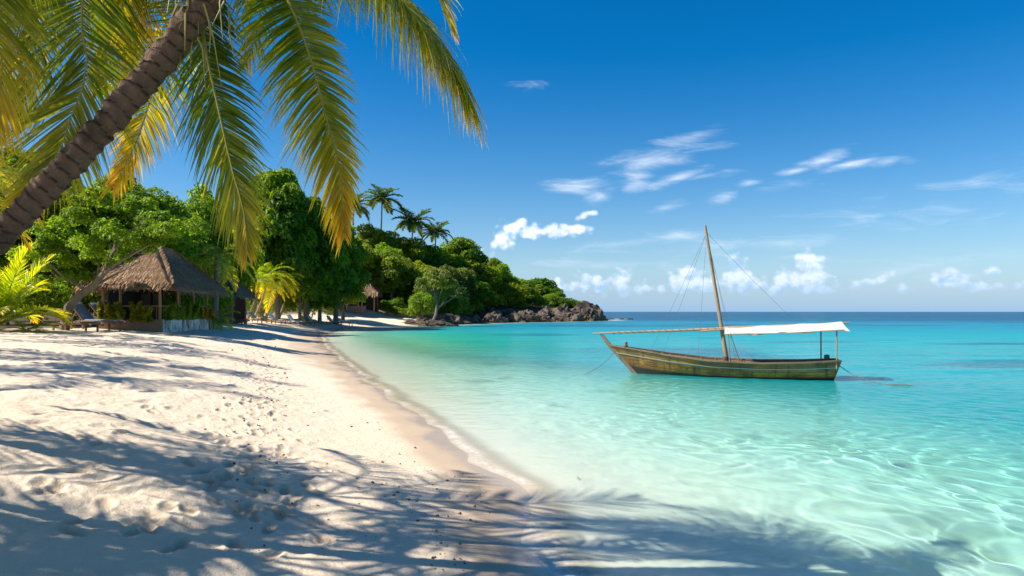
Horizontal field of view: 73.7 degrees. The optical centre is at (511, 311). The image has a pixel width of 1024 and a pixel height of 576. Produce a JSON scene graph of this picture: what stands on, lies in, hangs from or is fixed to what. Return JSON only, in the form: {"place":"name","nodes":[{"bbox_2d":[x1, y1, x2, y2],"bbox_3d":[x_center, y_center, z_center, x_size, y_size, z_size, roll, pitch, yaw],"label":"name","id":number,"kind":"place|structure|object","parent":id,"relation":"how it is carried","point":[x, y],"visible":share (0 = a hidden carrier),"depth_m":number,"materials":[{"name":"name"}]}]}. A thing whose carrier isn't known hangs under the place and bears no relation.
{"place":"outdoors","nodes":[
{"label":"outdoors","id":0,"kind":"place"},
{"bbox_2d":[0,275,608,575],"bbox_3d":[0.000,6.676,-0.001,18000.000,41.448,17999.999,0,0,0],"label":"beach","id":1,"kind":"structure","parent":0,"point":[114,461],"depth_m":8.37,"materials":[{"name":"sand"}]},
{"bbox_2d":[0,180,32,252],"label":"coconut palm","id":2,"kind":"object","parent":1,"relation":"on","point":[27,244],"visible":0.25,"depth_m":31.19,"materials":[{"name":"green plant"}]},
{"bbox_2d":[0,140,44,227],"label":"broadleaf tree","id":3,"kind":"object","parent":1,"relation":"on","point":[3,171],"visible":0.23,"depth_m":25.77,"materials":[{"name":"green plant"}]},
{"bbox_2d":[0,148,55,277],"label":"broadleaf tree","id":4,"kind":"object","parent":1,"relation":"on","point":[14,159],"visible":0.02,"depth_m":58.14,"materials":[{"name":"green plant"}]},
{"bbox_2d":[0,317,62,332],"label":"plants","id":5,"kind":"object","parent":1,"relation":"on","point":[31,328],"visible":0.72,"depth_m":30.53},
{"bbox_2d":[0,242,74,328],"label":"young palm","id":6,"kind":"object","parent":1,"relation":"on","point":[10,299],"visible":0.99,"depth_m":31.43,"materials":[{"name":"plant"}]},
{"bbox_2d":[6,274,75,326],"bbox_3d":[-27.729,-0.298,39.977,4.128,3.712,3.934,0,0,40],"label":"shrub","id":7,"kind":"object","parent":1,"relation":"on","point":[49,297],"visible":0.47,"depth_m":39.52,"materials":[{"name":"green plant"}]},
{"bbox_2d":[0,163,113,323],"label":"broadleaf tree","id":8,"kind":"object","parent":1,"relation":"on","point":[72,230],"visible":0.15,"depth_m":44.25,"materials":[{"name":"green plant"}]},
{"bbox_2d":[39,187,87,320],"bbox_3d":[-36.010,-4.456,55.736,10.821,11.876,11.482,0,0,0],"label":"broadleaf tree","id":9,"kind":"object","parent":1,"relation":"on","point":[74,317],"depth_m":55.79,"materials":[{"name":"green plant"}]},
{"bbox_2d":[48,268,105,325],"bbox_3d":[-27.304,-0.578,42.844,3.832,4.400,4.268,0,0,0],"label":"shrub","id":10,"kind":"object","parent":1,"relation":"on","point":[86,300],"visible":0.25,"depth_m":42.53,"materials":[{"name":"green plant"}]},
{"bbox_2d":[51,310,103,331],"bbox_3d":[-21.769,0.449,34.145,2.502,1.202,0.844,0,0,12],"label":"sun lounger","id":11,"kind":"object","parent":1,"relation":"on","point":[90,323],"visible":0.76,"depth_m":33.97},
{"bbox_2d":[70,302,127,330],"bbox_3d":[-22.055,0.275,36.353,2.816,1.563,0.979,0,0,8],"label":"sun lounger","id":12,"kind":"object","parent":1,"relation":"on","point":[82,311],"visible":0.68,"depth_m":36.22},
{"bbox_2d":[5,186,211,329],"bbox_3d":[-20.583,-2.607,35.150,8.838,7.267,4.622,0,0,0],"label":"leaning tree","id":13,"kind":"object","parent":1,"relation":"on","point":[161,230],"visible":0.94,"depth_m":34.68,"materials":[{"name":"green plant"}]},
{"bbox_2d":[89,303,128,326],"bbox_3d":[-23.494,0.258,40.354,2.816,1.563,0.979,0,0,6],"label":"sun lounger","id":14,"kind":"object","parent":1,"relation":"on","point":[93,306],"visible":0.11,"depth_m":40.10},
{"bbox_2d":[52,173,211,272],"bbox_3d":[-27.795,-4.332,49.853,10.868,11.772,11.946,0,0,0],"label":"broadleaf tree","id":15,"kind":"object","parent":1,"relation":"on","point":[183,246],"visible":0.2,"depth_m":48.37,"materials":[{"name":"green plant"}]},
{"bbox_2d":[70,246,228,331],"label":"thatched pavilion","id":16,"kind":"structure","parent":1,"relation":"on","point":[148,280],"depth_m":39.23,"materials":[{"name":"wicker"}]},
{"bbox_2d":[96,301,153,322],"bbox_3d":[-21.264,0.020,37.778,3.239,1.259,1.120,0,0,0],"label":"railing plant","id":17,"kind":"object","parent":16,"relation":"attached to","point":[112,311],"visible":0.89,"depth_m":37.60,"materials":[{"name":"green plant"}]},
{"bbox_2d":[141,294,149,307],"bbox_3d":[-22.821,-0.240,42.554,0.520,1.700,0.050,0,0,-7],"label":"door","id":18,"kind":"structure","parent":16,"relation":"in","point":[145,298],"depth_m":42.53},
{"bbox_2d":[153,294,161,319],"bbox_3d":[-22.126,-0.240,42.638,0.520,1.700,0.050,0,0,-7],"label":"door","id":19,"kind":"structure","parent":16,"relation":"in","point":[155,296],"depth_m":42.60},
{"bbox_2d":[157,303,200,320],"bbox_3d":[-19.800,0.017,41.007,1.282,1.080,5.505,0,0,-6],"label":"railing plant","id":20,"kind":"object","parent":16,"relation":"attached to","point":[176,311],"visible":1,"depth_m":40.41,"materials":[{"name":"green plant"}]},
{"bbox_2d":[199,306,215,319],"bbox_3d":[-20.415,0.073,45.034,1.500,0.995,2.707,0,0,0],"label":"railing plant","id":21,"kind":"object","parent":16,"relation":"attached to","point":[206,313],"visible":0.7,"depth_m":44.70,"materials":[{"name":"green plant"}]},
{"bbox_2d":[164,293,170,304],"bbox_3d":[-27.351,-0.485,51.875,2.963,4.295,2.880,0,0,0],"label":"shrub","id":22,"kind":"object","parent":1,"relation":"on","point":[167,302],"visible":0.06,"depth_m":52.05,"materials":[{"name":"green plant"}]},
{"bbox_2d":[166,293,208,305],"bbox_3d":[-25.716,-0.542,54.069,2.973,4.725,3.426,0,0,0],"label":"shrub","id":23,"kind":"object","parent":1,"relation":"on","point":[186,299],"visible":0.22,"depth_m":53.41,"materials":[{"name":"green plant"}]},
{"bbox_2d":[175,203,218,273],"bbox_3d":[-31.367,-4.409,62.085,8.003,11.812,7.491,0,0,44],"label":"broadleaf tree","id":24,"kind":"object","parent":1,"relation":"on","point":[201,246],"visible":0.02,"depth_m":62.08,"materials":[{"name":"green plant"}]},
{"bbox_2d":[181,182,239,274],"bbox_3d":[-29.840,-5.491,65.780,7.024,14.377,6.712,0,0,-35],"label":"broadleaf tree","id":25,"kind":"object","parent":1,"relation":"on","point":[205,214],"visible":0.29,"depth_m":64.93,"materials":[{"name":"green plant"}]},
{"bbox_2d":[200,275,234,314],"bbox_3d":[-26.253,-0.659,59.951,3.720,5.117,3.452,0,0,18],"label":"shrub","id":26,"kind":"object","parent":1,"relation":"on","point":[225,300],"visible":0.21,"depth_m":59.71,"materials":[{"name":"green plant"}]},
{"bbox_2d":[187,243,257,327],"bbox_3d":[-22.427,-1.910,52.053,5.596,6.692,5.769,0,0,0],"label":"broadleaf tree","id":27,"kind":"object","parent":1,"relation":"on","point":[217,261],"visible":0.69,"depth_m":51.85,"materials":[{"name":"green plant"}]},
{"bbox_2d":[212,310,239,330],"bbox_3d":[-21.323,0.889,48.923,3.069,2.092,3.387,0,0,-43],"label":"young palm","id":28,"kind":"object","parent":1,"relation":"on","point":[215,320],"visible":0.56,"depth_m":48.95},
{"bbox_2d":[210,273,255,323],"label":"beach hut","id":29,"kind":"object","parent":1,"relation":"on","point":[242,294],"visible":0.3,"depth_m":67.95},
{"bbox_2d":[226,311,249,324],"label":"sun lounger","id":30,"kind":"object","parent":1,"relation":"on","point":[241,320],"visible":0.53,"depth_m":65.71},
{"bbox_2d":[0,0,487,275],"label":"coconut palm","id":31,"kind":"object","parent":1,"relation":"on","point":[47,176],"visible":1,"depth_m":6.02,"materials":[{"name":"green plant"}]},
{"bbox_2d":[229,235,264,290],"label":"broadleaf tree","id":32,"kind":"object","parent":1,"relation":"on","point":[245,279],"visible":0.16,"depth_m":71.58,"materials":[{"name":"green plant"}]},
{"bbox_2d":[246,285,262,311],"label":"shrub","id":33,"kind":"object","parent":1,"relation":"on","point":[249,305],"visible":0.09,"depth_m":83.57,"materials":[{"name":"green plant"}]},
{"bbox_2d":[247,311,268,322],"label":"sun lounger","id":34,"kind":"object","parent":1,"relation":"on","point":[251,315],"visible":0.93,"depth_m":74.83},
{"bbox_2d":[257,312,277,323],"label":"sun lounger","id":35,"kind":"object","parent":1,"relation":"on","point":[260,314],"visible":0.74,"depth_m":76.91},
{"bbox_2d":[246,266,289,318],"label":"slender palm","id":36,"kind":"object","parent":1,"relation":"on","point":[259,282],"visible":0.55,"depth_m":77.00,"materials":[{"name":"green plant"}]},
{"bbox_2d":[251,260,296,320],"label":"slender palm","id":37,"kind":"object","parent":1,"relation":"on","point":[269,286],"visible":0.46,"depth_m":81.89,"materials":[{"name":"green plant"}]},
{"bbox_2d":[246,271,303,320],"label":"slender palm","id":38,"kind":"object","parent":1,"relation":"on","point":[271,301],"visible":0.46,"depth_m":83.06,"materials":[{"name":"yellow plant"}]},
{"bbox_2d":[233,167,320,319],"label":"broadleaf tree","id":39,"kind":"object","parent":1,"relation":"on","point":[290,235],"visible":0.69,"depth_m":85.08,"materials":[{"name":"green plant"}]},
{"bbox_2d":[267,313,287,323],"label":"sun lounger","id":40,"kind":"object","parent":1,"relation":"on","point":[270,315],"visible":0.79,"depth_m":78.89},
{"bbox_2d":[261,289,296,313],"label":"shrub","id":41,"kind":"object","parent":1,"relation":"on","point":[291,305],"visible":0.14,"depth_m":91.16,"materials":[{"name":"green plant"}]},
{"bbox_2d":[286,314,305,325],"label":"sun lounger","id":42,"kind":"object","parent":1,"relation":"on","point":[290,318],"visible":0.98,"depth_m":82.92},
{"bbox_2d":[275,260,327,322],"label":"broadleaf tree","id":43,"kind":"object","parent":1,"relation":"on","point":[301,299],"visible":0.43,"depth_m":88.72,"materials":[{"name":"green plant"}]},
{"bbox_2d":[298,315,316,325],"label":"sun lounger","id":44,"kind":"object","parent":1,"relation":"on","point":[302,318],"visible":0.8,"depth_m":87.88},
{"bbox_2d":[295,303,322,315],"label":"shrub","id":45,"kind":"object","parent":1,"relation":"on","point":[310,311],"visible":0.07,"depth_m":99.03,"materials":[{"name":"green plant"}]},
{"bbox_2d":[276,196,351,322],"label":"broadleaf tree","id":46,"kind":"object","parent":1,"relation":"on","point":[327,272],"visible":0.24,"depth_m":90.48,"materials":[{"name":"green plant"}]},
{"bbox_2d":[301,263,353,323],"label":"broadleaf tree","id":47,"kind":"object","parent":1,"relation":"on","point":[335,295],"visible":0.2,"depth_m":94.84,"materials":[{"name":"green plant"}]},
{"bbox_2d":[314,302,341,318],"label":"shrub","id":48,"kind":"object","parent":1,"relation":"on","point":[329,310],"visible":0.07,"depth_m":107.84,"materials":[{"name":"green plant"}]},
{"bbox_2d":[326,316,342,324],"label":"sun lounger","id":49,"kind":"object","parent":1,"relation":"on","point":[331,320],"visible":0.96,"depth_m":97.85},
{"bbox_2d":[204,346,490,570],"bbox_3d":[-7.792,1.947,21.903,3.563,0.820,34.858,0,0,-23],"label":"seaweed debris","id":50,"kind":"object","parent":1,"relation":"on","point":[437,515],"visible":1,"depth_m":8.71,"materials":[{"name":"plant"}]},
{"bbox_2d":[329,216,371,324],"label":"broadleaf tree","id":51,"kind":"object","parent":1,"relation":"on","point":[357,257],"visible":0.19,"depth_m":98.86,"materials":[{"name":"green plant"}]},
{"bbox_2d":[340,285,367,319],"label":"broadleaf tree","id":52,"kind":"object","parent":1,"relation":"on","point":[351,301],"visible":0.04,"depth_m":109.85,"materials":[{"name":"green plant"}]},
{"bbox_2d":[351,193,373,226],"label":"coconut palm","id":53,"kind":"object","parent":1,"relation":"on","point":[363,211],"visible":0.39,"depth_m":146.39,"materials":[{"name":"green plant"}]},
{"bbox_2d":[346,283,382,312],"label":"beach hut","id":54,"kind":"object","parent":1,"relation":"on","point":[372,293],"visible":0.35,"depth_m":121.69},
{"bbox_2d":[358,240,377,270],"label":"hill tree","id":55,"kind":"object","parent":1,"relation":"on","point":[371,251],"visible":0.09,"depth_m":130.60,"materials":[{"name":"green plant"}]},
{"bbox_2d":[355,222,399,247],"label":"hill tree","id":56,"kind":"object","parent":1,"relation":"on","point":[369,234],"visible":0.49,"depth_m":147.78,"materials":[{"name":"green plant"}]},
{"bbox_2d":[364,183,403,229],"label":"coconut palm","id":57,"kind":"object","parent":1,"relation":"on","point":[380,195],"visible":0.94,"depth_m":151.01,"materials":[{"name":"green plant"}]},
{"bbox_2d":[373,242,404,297],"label":"hill tree","id":58,"kind":"object","parent":1,"relation":"on","point":[383,247],"visible":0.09,"depth_m":140.05,"materials":[{"name":"green plant"}]},
{"bbox_2d":[365,251,420,299],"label":"hill tree","id":59,"kind":"object","parent":1,"relation":"on","point":[389,270],"visible":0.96,"depth_m":131.28,"materials":[{"name":"green plant"}]},
{"bbox_2d":[380,297,408,315],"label":"shrub","id":60,"kind":"object","parent":1,"relation":"on","point":[397,302],"visible":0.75,"depth_m":127.35,"materials":[{"name":"green plant"}]},
{"bbox_2d":[381,277,414,306],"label":"hill tree","id":61,"kind":"object","parent":1,"relation":"on","point":[408,287],"visible":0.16,"depth_m":134.59,"materials":[{"name":"green plant"}]},
{"bbox_2d":[377,302,420,318],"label":"hedge","id":62,"kind":"object","parent":1,"relation":"on","point":[394,309],"visible":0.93,"depth_m":125.55,"materials":[{"name":"green plant"}]},
{"bbox_2d":[381,236,426,263],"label":"hill tree","id":63,"kind":"object","parent":1,"relation":"on","point":[411,248],"visible":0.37,"depth_m":149.85,"materials":[{"name":"green plant"}]},
{"bbox_2d":[393,287,414,307],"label":"hill tree","id":64,"kind":"object","parent":1,"relation":"on","point":[404,296],"visible":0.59,"depth_m":134.23,"materials":[{"name":"green plant"}]},
{"bbox_2d":[391,207,434,238],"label":"coconut palm","id":65,"kind":"object","parent":1,"relation":"on","point":[410,223],"visible":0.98,"depth_m":154.92,"materials":[{"name":"green plant"}]},
{"bbox_2d":[402,320,424,325],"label":"reef rock","id":66,"kind":"object","parent":1,"relation":"on","point":[414,322],"visible":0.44,"depth_m":117.44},
{"bbox_2d":[407,291,435,316],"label":"shrub","id":67,"kind":"object","parent":1,"relation":"on","point":[426,301],"visible":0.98,"depth_m":122.77,"materials":[{"name":"green plant"}]},
{"bbox_2d":[406,260,440,308],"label":"hill tree","id":68,"kind":"object","parent":1,"relation":"on","point":[421,267],"visible":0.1,"depth_m":139.19,"materials":[{"name":"green plant"}]},
{"bbox_2d":[414,274,447,318],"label":"hill tree","id":69,"kind":"object","parent":1,"relation":"on","point":[444,295],"visible":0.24,"depth_m":130.63,"materials":[{"name":"green plant"}]},
{"bbox_2d":[416,244,448,267],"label":"hill tree","id":70,"kind":"object","parent":1,"relation":"on","point":[433,258],"visible":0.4,"depth_m":156.59,"materials":[{"name":"green plant"}]},
{"bbox_2d":[418,220,453,244],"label":"coconut palm","id":71,"kind":"object","parent":1,"relation":"on","point":[436,230],"visible":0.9,"depth_m":159.31,"materials":[{"name":"green plant"}]},
{"bbox_2d":[435,279,461,313],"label":"hill tree","id":72,"kind":"object","parent":1,"relation":"on","point":[450,290],"visible":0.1,"depth_m":134.03,"materials":[{"name":"green plant"}]},
{"bbox_2d":[434,291,467,314],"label":"shrub","id":73,"kind":"object","parent":1,"relation":"on","point":[458,304],"visible":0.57,"depth_m":134.07,"materials":[{"name":"green plant"}]},
{"bbox_2d":[436,313,470,324],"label":"reef rock","id":74,"kind":"object","parent":1,"relation":"on","point":[457,319],"visible":0.35,"depth_m":126.39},
{"bbox_2d":[438,248,470,267],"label":"hill tree","id":75,"kind":"object","parent":1,"relation":"on","point":[459,263],"visible":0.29,"depth_m":162.97,"materials":[{"name":"green plant"}]},
{"bbox_2d":[439,264,481,314],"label":"hill tree","id":76,"kind":"object","parent":1,"relation":"on","point":[463,276],"visible":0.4,"depth_m":147.49,"materials":[{"name":"green plant"}]},
{"bbox_2d":[439,236,488,265],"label":"hill tree","id":77,"kind":"object","parent":1,"relation":"on","point":[464,247],"visible":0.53,"depth_m":169.35,"materials":[{"name":"green plant"}]},
{"bbox_2d":[454,297,474,315],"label":"shrub","id":78,"kind":"object","parent":1,"relation":"on","point":[469,310],"visible":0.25,"depth_m":142.26,"materials":[{"name":"green plant"}]},
{"bbox_2d":[465,254,487,265],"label":"hill tree","id":79,"kind":"object","parent":1,"relation":"on","point":[474,260],"visible":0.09,"depth_m":169.23,"materials":[{"name":"green plant"}]},
{"bbox_2d":[469,314,485,323],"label":"boulder","id":80,"kind":"object","parent":1,"relation":"on","point":[475,318],"visible":0.4,"depth_m":137.27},
{"bbox_2d":[463,281,495,303],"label":"hill tree","id":81,"kind":"object","parent":1,"relation":"on","point":[485,290],"visible":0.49,"depth_m":149.13,"materials":[{"name":"green plant"}]},
{"bbox_2d":[466,262,502,290],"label":"hill tree","id":82,"kind":"object","parent":1,"relation":"on","point":[488,274],"visible":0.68,"depth_m":162.03,"materials":[{"name":"green plant"}]},
{"bbox_2d":[470,307,503,318],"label":"boulder","id":83,"kind":"object","parent":1,"relation":"on","point":[481,314],"visible":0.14,"depth_m":148.43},
{"bbox_2d":[470,301,485,311],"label":"shrub","id":84,"kind":"object","parent":83,"relation":"on","point":[478,306],"visible":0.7,"depth_m":148.82,"materials":[{"name":"green plant"}]},
{"bbox_2d":[480,291,507,308],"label":"shrub","id":85,"kind":"object","parent":1,"relation":"on","point":[499,299],"visible":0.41,"depth_m":158.70,"materials":[{"name":"green plant"}]},
{"bbox_2d":[487,258,501,267],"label":"hill tree","id":86,"kind":"object","parent":1,"relation":"on","point":[495,262],"visible":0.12,"depth_m":179.66,"materials":[{"name":"green plant"}]},
{"bbox_2d":[482,311,508,322],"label":"boulder","id":87,"kind":"object","parent":1,"relation":"on","point":[492,317],"visible":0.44,"depth_m":143.87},
{"bbox_2d":[495,263,517,303],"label":"hill tree","id":88,"kind":"object","parent":1,"relation":"on","point":[506,274],"visible":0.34,"depth_m":168.08,"materials":[{"name":"green plant"}]},
{"bbox_2d":[501,308,515,315],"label":"boulder","id":89,"kind":"object","parent":1,"relation":"on","point":[506,311],"visible":0.09,"depth_m":153.01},
{"bbox_2d":[490,280,533,306],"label":"shrub","id":90,"kind":"object","parent":1,"relation":"on","point":[516,289],"visible":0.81,"depth_m":165.41,"materials":[{"name":"green plant"}]},
{"bbox_2d":[504,313,528,322],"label":"boulder","id":91,"kind":"object","parent":1,"relation":"on","point":[515,318],"visible":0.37,"depth_m":149.48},
{"bbox_2d":[504,299,529,307],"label":"shrub","id":92,"kind":"object","parent":1,"relation":"on","point":[521,303],"visible":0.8,"depth_m":167.05,"materials":[{"name":"green plant"}]},
{"bbox_2d":[510,276,535,299],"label":"hill tree","id":93,"kind":"object","parent":1,"relation":"on","point":[524,282],"visible":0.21,"depth_m":173.89,"materials":[{"name":"green plant"}]},
{"bbox_2d":[516,289,542,305],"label":"shrub","id":94,"kind":"object","parent":1,"relation":"on","point":[536,293],"visible":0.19,"depth_m":177.07,"materials":[{"name":"green plant"}]},
{"bbox_2d":[518,309,541,321],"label":"boulder","id":95,"kind":"object","parent":1,"relation":"on","point":[530,316],"visible":0.34,"depth_m":154.01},
{"bbox_2d":[525,296,548,307],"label":"shrub","id":96,"kind":"object","parent":1,"relation":"on","point":[539,302],"visible":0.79,"depth_m":176.77,"materials":[{"name":"green plant"}]},
{"bbox_2d":[528,277,559,306],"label":"hill tree","id":97,"kind":"object","parent":1,"relation":"on","point":[543,285],"visible":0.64,"depth_m":187.65,"materials":[{"name":"green plant"}]},
{"bbox_2d":[539,314,554,321],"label":"boulder","id":98,"kind":"object","parent":1,"relation":"on","point":[545,318],"visible":0.28,"depth_m":156.41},
{"bbox_2d":[537,293,559,307],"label":"shrub","id":99,"kind":"object","parent":1,"relation":"on","point":[550,297],"visible":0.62,"depth_m":182.16,"materials":[{"name":"green plant"}]},
{"bbox_2d":[538,307,561,320],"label":"boulder","id":100,"kind":"object","parent":1,"relation":"on","point":[548,312],"visible":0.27,"depth_m":161.46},
{"bbox_2d":[545,288,566,298],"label":"hill tree","id":101,"kind":"object","parent":1,"relation":"on","point":[556,291],"visible":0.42,"depth_m":185.96,"materials":[{"name":"green plant"}]},
{"bbox_2d":[547,296,574,307],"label":"shrub","id":102,"kind":"object","parent":1,"relation":"on","point":[561,301],"visible":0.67,"depth_m":182.22,"materials":[{"name":"green plant"}]},
{"bbox_2d":[549,302,581,314],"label":"boulder","id":103,"kind":"object","parent":1,"relation":"on","point":[556,310],"visible":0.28,"depth_m":169.28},
{"bbox_2d":[557,310,583,321],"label":"boulder","id":104,"kind":"object","parent":1,"relation":"on","point":[569,316],"visible":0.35,"depth_m":166.36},
{"bbox_2d":[581,308,598,320],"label":"boulder","id":105,"kind":"object","parent":1,"relation":"on","point":[591,315],"visible":0.29,"depth_m":173.44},
{"bbox_2d":[574,301,607,320],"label":"boulder","id":106,"kind":"object","parent":1,"relation":"on","point":[587,305],"visible":0.23,"depth_m":177.82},
{"bbox_2d":[0,0,1023,311],"label":"sky","id":107,"kind":"structure","parent":0,"point":[846,155],"materials":[{"name":"blue"}]},
{"bbox_2d":[321,312,1023,575],"bbox_3d":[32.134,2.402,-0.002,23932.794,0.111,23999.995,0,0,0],"label":"sea","id":108,"kind":"structure","parent":0,"point":[612,465],"depth_m":13.12,"materials":[{"name":"liquid"}]},
{"bbox_2d":[418,319,458,326],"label":"rocks","id":109,"kind":"object","parent":108,"relation":"in","point":[438,323],"visible":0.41,"depth_m":109.49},
{"bbox_2d":[412,267,468,319],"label":"shore tree","id":110,"kind":"object","parent":109,"relation":"on","point":[438,273],"visible":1,"depth_m":110.43,"materials":[{"name":"green plant"}]},
{"bbox_2d":[586,226,918,386],"bbox_3d":[8.428,-0.253,25.104,11.355,5.968,2.446,0,0,24],"label":"sailing boat","id":111,"kind":"object","parent":108,"relation":"on","point":[647,361],"visible":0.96,"depth_m":25.01,"materials":[{"name":"brown wood"}]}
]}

